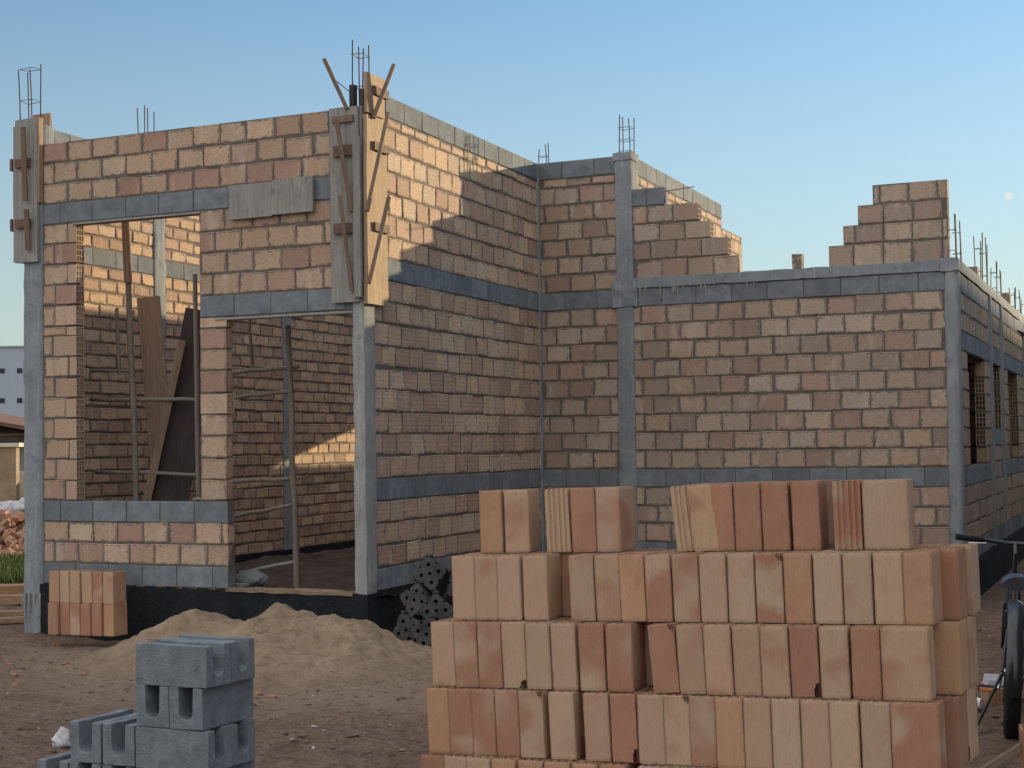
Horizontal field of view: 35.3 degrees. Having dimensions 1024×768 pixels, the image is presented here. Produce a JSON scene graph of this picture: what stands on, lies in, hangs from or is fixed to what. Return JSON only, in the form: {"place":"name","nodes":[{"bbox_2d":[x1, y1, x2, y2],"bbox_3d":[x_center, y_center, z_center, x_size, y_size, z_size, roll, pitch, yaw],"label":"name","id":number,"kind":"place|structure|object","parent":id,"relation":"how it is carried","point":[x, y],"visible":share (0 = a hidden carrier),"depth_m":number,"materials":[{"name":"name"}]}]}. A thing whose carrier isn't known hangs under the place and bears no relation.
{"place":"outdoors","nodes":[
{"label":"outdoors","id":0,"kind":"place"},
{"bbox_2d":[0,345,24,416],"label":"warehouse","id":1,"kind":"structure","parent":0,"point":[11,380],"depth_m":75.11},
{"bbox_2d":[70,708,136,763],"bbox_3d":[-1.855,1.636,7.496,0.182,0.186,0.392,-2,-2,26],"label":"channel block","id":2,"kind":"object","parent":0,"point":[86,740],"depth_m":7.35,"materials":[{"name":"concrete"}]},
{"bbox_2d":[0,559,1023,767],"bbox_3d":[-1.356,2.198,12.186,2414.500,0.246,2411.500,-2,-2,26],"label":"ground","id":3,"kind":"structure","parent":0,"point":[14,753],"depth_m":10.95,"materials":[{"name":"soil"}]},
{"bbox_2d":[60,602,432,695],"bbox_3d":[-2.318,2.098,12.962,4.300,0.610,2.855,-2,-2,26],"label":"sand pile","id":4,"kind":"object","parent":3,"relation":"on","point":[300,651],"visible":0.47,"depth_m":12.72,"materials":[{"name":"beige sand"}]},
{"bbox_2d":[466,755,497,767],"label":"hollow brick","id":5,"kind":"object","parent":3,"relation":"on","point":[478,761],"visible":0.57,"depth_m":7.12,"materials":[{"name":"brick"}]},
{"bbox_2d":[471,687,498,755],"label":"hollow brick","id":6,"kind":"object","parent":5,"relation":"on","point":[483,721],"visible":0.6,"depth_m":7.17,"materials":[{"name":"brick"}]},
{"bbox_2d":[477,620,510,687],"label":"hollow brick","id":7,"kind":"object","parent":6,"relation":"on","point":[490,659],"visible":0.69,"depth_m":7.22,"materials":[{"name":"brick"}]},
{"bbox_2d":[491,756,521,767],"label":"hollow brick","id":8,"kind":"object","parent":3,"relation":"on","point":[504,762],"visible":0.6,"depth_m":7.07,"materials":[{"name":"brick"}]},
{"bbox_2d":[494,687,525,756],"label":"hollow brick","id":9,"kind":"object","parent":8,"relation":"on","point":[507,722],"visible":0.62,"depth_m":7.12,"materials":[{"name":"brick"}]},
{"bbox_2d":[501,619,535,687],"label":"hollow brick","id":10,"kind":"object","parent":9,"relation":"on","point":[514,653],"visible":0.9,"depth_m":7.17,"materials":[{"name":"brick"}]},
{"bbox_2d":[18,40,1023,640],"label":"unfinished building","id":11,"kind":"structure","parent":3,"relation":"on","point":[620,318],"depth_m":16.73,"materials":[{"name":"brick"}]},
{"bbox_2d":[9,113,51,263],"bbox_3d":[-4.767,-1.951,15.943,0.374,1.526,0.406,-2,-2,26],"label":"column formwork","id":12,"kind":"object","parent":11,"relation":"attached to","point":[26,165],"depth_m":15.83,"materials":[{"name":"grey wood"}]},
{"bbox_2d":[89,222,200,500],"bbox_3d":[-3.654,0.161,15.980,1.432,3.688,0.166,-2,-2,26],"label":"scaffold frame","id":13,"kind":"object","parent":11,"relation":"on","point":[134,472],"visible":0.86,"depth_m":16.01,"materials":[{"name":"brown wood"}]},
{"bbox_2d":[137,296,166,464],"bbox_3d":[-3.640,0.548,16.634,0.242,2.959,0.029,-6,-8,0],"label":"leaning plank","id":14,"kind":"object","parent":11,"relation":"on","point":[152,347],"visible":0.48,"depth_m":16.73,"materials":[{"name":"brown wood"}]},
{"bbox_2d":[151,307,200,500],"bbox_3d":[-3.314,0.630,16.026,0.383,2.770,0.024,10,0,1],"label":"plywood sheet","id":15,"kind":"object","parent":11,"relation":"on","point":[178,453],"visible":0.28,"depth_m":16.02,"materials":[{"name":"brown wood"}]},
{"bbox_2d":[230,320,300,587],"bbox_3d":[-2.199,0.623,15.559,0.857,2.684,0.821,1,-3,-41],"label":"scaffold frame","id":16,"kind":"object","parent":11,"relation":"on","point":[293,479],"visible":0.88,"depth_m":15.21,"materials":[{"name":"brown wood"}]},
{"bbox_2d":[228,176,314,219],"bbox_3d":[-2.188,-1.684,14.609,0.917,0.339,0.037,-2,-2,26],"label":"shutter board","id":17,"kind":"object","parent":11,"relation":"attached to","point":[284,196],"visible":1,"depth_m":14.58,"materials":[{"name":"grey wood"}]},
{"bbox_2d":[322,58,394,306],"bbox_3d":[-1.344,-1.793,14.276,0.664,2.182,0.368,0,-2,-25],"label":"column formwork","id":18,"kind":"object","parent":11,"relation":"attached to","point":[346,210],"depth_m":14.24,"materials":[{"name":"grey wood"}]},
{"bbox_2d":[518,756,550,767],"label":"hollow brick","id":19,"kind":"object","parent":3,"relation":"on","point":[530,762],"visible":0.55,"depth_m":7.02,"materials":[{"name":"brick"}]},
{"bbox_2d":[518,688,553,757],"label":"hollow brick","id":20,"kind":"object","parent":19,"relation":"on","point":[534,723],"visible":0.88,"depth_m":7.07,"materials":[{"name":"brick"}]},
{"bbox_2d":[525,619,564,688],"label":"hollow brick","id":21,"kind":"object","parent":20,"relation":"on","point":[538,654],"visible":0.75,"depth_m":7.11,"materials":[{"name":"brick"}]},
{"bbox_2d":[522,553,562,619],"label":"hollow brick","id":22,"kind":"object","parent":21,"relation":"on","point":[542,584],"visible":1,"depth_m":7.23,"materials":[{"name":"brick"}]},
{"bbox_2d":[544,755,584,767],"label":"hollow brick","id":23,"kind":"object","parent":3,"relation":"on","point":[556,763],"visible":0.59,"depth_m":6.96,"materials":[{"name":"brick"}]},
{"bbox_2d":[548,689,586,759],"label":"hollow brick","id":24,"kind":"object","parent":23,"relation":"on","point":[567,731],"visible":0.83,"depth_m":7.01,"materials":[{"name":"brick"}]},
{"bbox_2d":[550,619,585,689],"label":"hollow brick","id":25,"kind":"object","parent":24,"relation":"on","point":[565,655],"visible":0.73,"depth_m":7.07,"materials":[{"name":"brick"}]},
{"bbox_2d":[568,552,607,620],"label":"hollow brick","id":26,"kind":"object","parent":25,"relation":"on","point":[582,587],"visible":0.68,"depth_m":7.12,"materials":[{"name":"brick"}]},
{"bbox_2d":[572,757,604,767],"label":"hollow brick","id":27,"kind":"object","parent":3,"relation":"on","point":[582,763],"visible":0.52,"depth_m":6.92,"materials":[{"name":"brick"}]},
{"bbox_2d":[583,690,612,760],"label":"hollow brick","id":28,"kind":"object","parent":27,"relation":"on","point":[597,725],"visible":0.71,"depth_m":6.93,"materials":[{"name":"brick"}]},
{"bbox_2d":[578,621,612,690],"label":"hollow brick","id":29,"kind":"object","parent":28,"relation":"on","point":[592,653],"visible":0.72,"depth_m":7.01,"materials":[{"name":"brick"}]},
{"bbox_2d":[594,552,632,620],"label":"hollow brick","id":30,"kind":"object","parent":29,"relation":"on","point":[607,586],"visible":0.75,"depth_m":7.07,"materials":[{"name":"brick"}]},
{"bbox_2d":[600,760,638,767],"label":"hollow brick","id":31,"kind":"object","parent":3,"relation":"on","point":[608,764],"visible":0.59,"depth_m":6.88,"materials":[{"name":"brick"}]},
{"bbox_2d":[610,688,649,762],"bbox_3d":[0.519,1.474,6.968,0.119,0.290,0.192,-5,-4,26],"label":"hollow brick","id":32,"kind":"object","parent":31,"relation":"on","point":[624,726],"visible":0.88,"depth_m":6.88,"materials":[{"name":"brick"}]},
{"bbox_2d":[605,621,646,691],"bbox_3d":[0.499,1.185,7.037,0.120,0.290,0.192,-4,-3,22],"label":"hollow brick","id":33,"kind":"object","parent":32,"relation":"on","point":[626,656],"visible":0.97,"depth_m":6.96,"materials":[{"name":"brick"}]},
{"bbox_2d":[618,552,656,621],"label":"hollow brick","id":34,"kind":"object","parent":33,"relation":"on","point":[632,586],"visible":0.77,"depth_m":7.02,"materials":[{"name":"brick"}]},
{"bbox_2d":[638,764,669,767],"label":"hollow brick","id":35,"kind":"object","parent":3,"relation":"on","point":[652,766],"visible":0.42,"depth_m":6.80,"materials":[{"name":"brick"}]},
{"bbox_2d":[637,689,666,764],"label":"hollow brick","id":36,"kind":"object","parent":35,"relation":"on","point":[651,732],"visible":0.65,"depth_m":6.82,"materials":[{"name":"brick"}]},
{"bbox_2d":[647,621,683,693],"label":"hollow brick","id":37,"kind":"object","parent":36,"relation":"on","point":[663,654],"visible":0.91,"depth_m":6.86,"materials":[{"name":"brick"}]},
{"bbox_2d":[644,552,681,621],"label":"hollow brick","id":38,"kind":"object","parent":37,"relation":"on","point":[659,587],"visible":0.73,"depth_m":6.97,"materials":[{"name":"brick"}]},
{"bbox_2d":[671,551,710,621],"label":"hollow brick","id":39,"kind":"object","parent":37,"relation":"on","point":[686,586],"visible":0.8,"depth_m":6.91,"materials":[{"name":"brick"}]},
{"bbox_2d":[667,765,698,767],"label":"hollow brick","id":40,"kind":"object","parent":3,"relation":"on","point":[676,766],"visible":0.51,"depth_m":6.76,"materials":[{"name":"brick"}]},
{"bbox_2d":[663,693,692,765],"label":"hollow brick","id":41,"kind":"object","parent":40,"relation":"on","point":[677,728],"visible":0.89,"depth_m":6.78,"materials":[{"name":"brick"}]},
{"bbox_2d":[676,622,711,693],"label":"hollow brick","id":42,"kind":"object","parent":41,"relation":"on","point":[691,657],"visible":0.73,"depth_m":6.81,"materials":[{"name":"brick"}]},
{"bbox_2d":[955,534,1023,738],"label":"bicycle","id":43,"kind":"object","parent":3,"relation":"on","point":[1012,647],"visible":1,"depth_m":8.82,"materials":[{"name":"black rubber"}]},
{"bbox_3d":[-1.380,1.991,7.329,0.392,0.186,0.182,-2,-2,26],"label":"channel block","id":44,"kind":"object","parent":3,"relation":"on","visible":0},
{"bbox_3d":[-1.511,1.807,7.313,0.182,0.186,0.392,-2,-2,26],"label":"channel block","id":45,"kind":"object","parent":44,"relation":"on","visible":0},
{"bbox_2d":[136,725,230,767],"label":"channel block","id":46,"kind":"object","parent":45,"relation":"on","point":[156,747],"depth_m":7.11,"materials":[{"name":"concrete"}]},
{"bbox_2d":[169,678,252,730],"bbox_3d":[-1.351,1.433,7.247,0.182,0.186,0.392,-2,-2,25],"label":"channel block","id":47,"kind":"object","parent":46,"relation":"on","point":[195,709],"depth_m":7.13,"materials":[{"name":"concrete"}]},
{"bbox_2d":[136,639,230,688],"bbox_3d":[-1.468,1.247,7.193,0.392,0.186,0.182,-2,-2,26],"label":"channel block","id":48,"kind":"object","parent":47,"relation":"on","point":[198,664],"depth_m":7.13,"materials":[{"name":"concrete"}]},
{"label":"hollow brick","id":49,"kind":"object","parent":3,"relation":"on","visible":0},
{"bbox_2d":[688,694,718,766],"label":"hollow brick","id":50,"kind":"object","parent":49,"relation":"on","point":[703,737],"visible":0.73,"depth_m":6.73,"materials":[{"name":"brick"}]},
{"bbox_2d":[703,622,737,694],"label":"hollow brick","id":51,"kind":"object","parent":50,"relation":"on","point":[718,655],"visible":0.74,"depth_m":6.75,"materials":[{"name":"brick"}]},
{"bbox_2d":[699,551,737,621],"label":"hollow brick","id":52,"kind":"object","parent":51,"relation":"on","point":[713,576],"visible":0.77,"depth_m":6.86,"materials":[{"name":"brick"}]},
{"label":"hollow brick","id":53,"kind":"object","parent":3,"relation":"on","visible":0},
{"bbox_2d":[715,694,745,767],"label":"hollow brick","id":54,"kind":"object","parent":53,"relation":"on","point":[730,731],"visible":0.69,"depth_m":6.67,"materials":[{"name":"brick"}]},
{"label":"hollow brick","id":55,"kind":"object","parent":3,"relation":"on","visible":0},
{"bbox_2d":[771,696,804,767],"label":"hollow brick","id":56,"kind":"object","parent":55,"relation":"on","point":[786,731],"visible":0.76,"depth_m":6.57,"materials":[{"name":"brick"}]},
{"bbox_2d":[759,623,795,696],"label":"hollow brick","id":57,"kind":"object","parent":56,"relation":"on","point":[775,660],"visible":0.76,"depth_m":6.65,"materials":[{"name":"brick"}]},
{"bbox_2d":[755,551,791,622],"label":"hollow brick","id":58,"kind":"object","parent":57,"relation":"on","point":[769,572],"visible":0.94,"depth_m":6.75,"materials":[{"name":"brick"}]},
{"bbox_2d":[788,623,823,696],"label":"hollow brick","id":59,"kind":"object","parent":56,"relation":"on","point":[805,659],"visible":0.89,"depth_m":6.60,"materials":[{"name":"brick"}]},
{"bbox_2d":[783,550,821,623],"bbox_3d":[1.230,0.853,6.781,0.119,0.290,0.192,-3,-3,26],"label":"hollow brick","id":60,"kind":"object","parent":59,"relation":"on","point":[799,588],"visible":0.78,"depth_m":6.70,"materials":[{"name":"brick"}]},
{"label":"hollow brick","id":61,"kind":"object","parent":3,"relation":"on","visible":0},
{"bbox_2d":[829,697,863,767],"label":"hollow brick","id":62,"kind":"object","parent":61,"relation":"on","point":[845,732],"visible":0.77,"depth_m":6.46,"materials":[{"name":"brick"}]},
{"bbox_2d":[818,623,855,698],"bbox_3d":[1.348,1.135,6.628,0.119,0.290,0.192,-4,-3,24],"label":"hollow brick","id":63,"kind":"object","parent":62,"relation":"on","point":[835,659],"visible":0.72,"depth_m":6.54,"materials":[{"name":"brick"}]},
{"bbox_2d":[813,550,850,623],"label":"hollow brick","id":64,"kind":"object","parent":63,"relation":"on","point":[828,585],"visible":0.81,"depth_m":6.64,"materials":[{"name":"brick"}]},
{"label":"hollow brick","id":65,"kind":"object","parent":3,"relation":"on","visible":0},
{"bbox_2d":[860,699,893,767],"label":"hollow brick","id":66,"kind":"object","parent":65,"relation":"on","point":[876,734],"visible":0.67,"depth_m":6.41,"materials":[{"name":"brick"}]},
{"bbox_2d":[850,623,885,699],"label":"hollow brick","id":67,"kind":"object","parent":66,"relation":"on","point":[866,661],"visible":0.82,"depth_m":6.49,"materials":[{"name":"brick"}]},
{"bbox_2d":[842,550,879,623],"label":"hollow brick","id":68,"kind":"object","parent":67,"relation":"on","point":[858,587],"visible":0.77,"depth_m":6.59,"materials":[{"name":"brick"}]},
{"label":"hollow brick","id":69,"kind":"object","parent":3,"relation":"on","visible":0},
{"bbox_2d":[890,700,946,767],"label":"hollow brick","id":70,"kind":"object","parent":69,"relation":"on","point":[918,735],"visible":0.98,"depth_m":6.35,"materials":[{"name":"brick"}]},
{"bbox_2d":[880,624,936,700],"bbox_3d":[1.592,1.118,6.468,0.192,0.290,0.119,-3,-3,25],"label":"hollow brick","id":71,"kind":"object","parent":70,"relation":"on","point":[908,662],"visible":1,"depth_m":6.42,"materials":[{"name":"brick"}]},
{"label":"hollow brick","id":72,"kind":"object","parent":3,"relation":"on","visible":0},
{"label":"hollow brick","id":73,"kind":"object","parent":72,"relation":"on","visible":0},
{"bbox_2d":[555,616,570,618],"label":"hollow brick","id":74,"kind":"object","parent":73,"relation":"on","point":[565,617],"visible":0.06,"depth_m":7.34,"materials":[{"name":"brick"}]},
{"bbox_2d":[560,552,583,615],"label":"hollow brick","id":75,"kind":"object","parent":74,"relation":"on","point":[565,586],"visible":0.27,"depth_m":7.37,"materials":[{"name":"brick"}]},
{"bbox_2d":[544,487,582,552],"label":"hollow brick","id":76,"kind":"object","parent":75,"relation":"on","point":[558,519],"visible":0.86,"depth_m":7.37,"materials":[{"name":"brick"}]},
{"bbox_2d":[570,486,606,551],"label":"hollow brick","id":77,"kind":"object","parent":75,"relation":"on","point":[583,517],"visible":0.71,"depth_m":7.31,"materials":[{"name":"brick"}]},
{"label":"hollow brick","id":78,"kind":"object","parent":3,"relation":"on","visible":0},
{"bbox_2d":[933,692,968,767],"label":"hollow brick","id":79,"kind":"object","parent":78,"relation":"on","point":[956,731],"visible":0.54,"depth_m":6.49,"materials":[{"name":"brick"}]},
{"bbox_2d":[933,618,969,694],"bbox_3d":[1.803,1.119,6.631,0.120,0.290,0.192,-3,-3,25],"label":"hollow brick","id":80,"kind":"object","parent":79,"relation":"on","point":[951,656],"visible":0.89,"depth_m":6.55,"materials":[{"name":"brick"}]},
{"bbox_2d":[931,546,967,619],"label":"hollow brick","id":81,"kind":"object","parent":80,"relation":"on","point":[954,582],"visible":0.66,"depth_m":6.63,"materials":[{"name":"brick"}]},
{"bbox_2d":[0,0,1023,345],"label":"sky","id":82,"kind":"structure","parent":0,"point":[786,115],"materials":[{"name":"blue"}]},
{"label":"hollow brick","id":83,"kind":"object","parent":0,"visible":0},
{"bbox_2d":[743,696,773,767],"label":"hollow brick","id":84,"kind":"object","parent":83,"relation":"on","point":[757,719],"visible":0.73,"depth_m":6.62,"materials":[{"name":"brick"}]},
{"bbox_2d":[732,622,766,695],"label":"hollow brick","id":85,"kind":"object","parent":84,"relation":"on","point":[747,659],"visible":0.7,"depth_m":6.71,"materials":[{"name":"brick"}]},
{"bbox_2d":[727,551,764,622],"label":"hollow brick","id":86,"kind":"object","parent":85,"relation":"on","point":[742,595],"visible":0.7,"depth_m":6.81,"materials":[{"name":"brick"}]},
{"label":"hollow brick","id":87,"kind":"object","parent":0,"visible":0},
{"bbox_2d":[800,695,832,767],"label":"hollow brick","id":88,"kind":"object","parent":87,"relation":"on","point":[815,733],"visible":0.72,"depth_m":6.52,"materials":[{"name":"brick"}]},
{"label":"hollow brick","id":89,"kind":"object","parent":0,"visible":0},
{"bbox_2d":[496,553,533,619],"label":"hollow brick","id":90,"kind":"object","parent":89,"relation":"on","point":[510,587],"visible":0.71,"depth_m":7.28,"materials":[{"name":"brick"}]},
{"bbox_2d":[523,550,546,552],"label":"hollow brick","id":91,"kind":"object","parent":89,"relation":"on","point":[536,551],"visible":0.04,"depth_m":7.54,"materials":[{"name":"brick"}]},
{"bbox_2d":[504,489,540,552],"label":"hollow brick","id":92,"kind":"object","parent":91,"relation":"on","point":[522,520],"visible":1,"depth_m":7.47,"materials":[{"name":"brick"}]},
{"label":"hollow brick","id":93,"kind":"object","parent":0,"visible":0},
{"bbox_2d":[873,550,908,624],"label":"hollow brick","id":94,"kind":"object","parent":93,"relation":"on","point":[888,586],"visible":0.77,"depth_m":6.54,"materials":[{"name":"brick"}]},
{"bbox_2d":[902,549,943,624],"bbox_3d":[1.677,0.827,6.571,0.119,0.290,0.192,-3,-3,26],"label":"hollow brick","id":95,"kind":"object","parent":93,"relation":"on","point":[922,587],"visible":1,"depth_m":6.49,"materials":[{"name":"brick"}]},
{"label":"hollow brick","id":96,"kind":"object","parent":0,"visible":0},
{"bbox_2d":[608,549,644,552],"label":"hollow brick","id":97,"kind":"object","parent":96,"relation":"on","point":[633,550],"visible":0.02,"depth_m":7.36,"materials":[{"name":"brick"}]},
{"bbox_2d":[595,486,636,551],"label":"hollow brick","id":98,"kind":"object","parent":97,"relation":"on","point":[615,520],"visible":1,"depth_m":7.27,"materials":[{"name":"brick"}]},
{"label":"hollow brick","id":99,"kind":"object","parent":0,"visible":0},
{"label":"hollow brick","id":100,"kind":"object","parent":99,"relation":"on","visible":0},
{"bbox_2d":[686,482,721,551],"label":"hollow brick","id":101,"kind":"object","parent":100,"relation":"on","point":[704,531],"visible":0.75,"depth_m":7.06,"materials":[{"name":"brick"}]},
{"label":"hollow brick","id":102,"kind":"object","parent":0,"visible":0},
{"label":"hollow brick","id":103,"kind":"object","parent":102,"relation":"on","visible":0},
{"bbox_2d":[733,482,768,550],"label":"hollow brick","id":104,"kind":"object","parent":103,"relation":"on","point":[748,518],"visible":0.82,"depth_m":6.98,"materials":[{"name":"brick"}]},
{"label":"hollow brick","id":105,"kind":"object","parent":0,"visible":0},
{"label":"hollow brick","id":106,"kind":"object","parent":105,"relation":"on","visible":0},
{"bbox_2d":[760,481,797,550],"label":"hollow brick","id":107,"kind":"object","parent":106,"relation":"on","point":[777,525],"visible":0.81,"depth_m":6.92,"materials":[{"name":"brick"}]},
{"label":"hollow brick","id":108,"kind":"object","parent":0,"visible":0},
{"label":"hollow brick","id":109,"kind":"object","parent":108,"relation":"on","visible":0},
{"bbox_2d":[790,480,828,549],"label":"hollow brick","id":110,"kind":"object","parent":109,"relation":"on","point":[809,514],"visible":1,"depth_m":6.88,"materials":[{"name":"brick"}]},
{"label":"hollow brick","id":111,"kind":"object","parent":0,"visible":0},
{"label":"hollow brick","id":112,"kind":"object","parent":111,"relation":"on","visible":0},
{"bbox_2d":[832,479,869,549],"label":"hollow brick","id":113,"kind":"object","parent":112,"relation":"on","point":[848,516],"visible":0.88,"depth_m":6.79,"materials":[{"name":"brick"}]},
{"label":"hollow brick","id":114,"kind":"object","parent":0,"visible":0},
{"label":"hollow brick","id":115,"kind":"object","parent":114,"relation":"on","visible":0},
{"bbox_2d":[862,478,915,549],"bbox_3d":[1.584,0.546,6.769,0.192,0.290,0.119,-3,-3,26],"label":"hollow brick","id":116,"kind":"object","parent":115,"relation":"on","point":[888,515],"visible":1,"depth_m":6.72,"materials":[{"name":"brick"}]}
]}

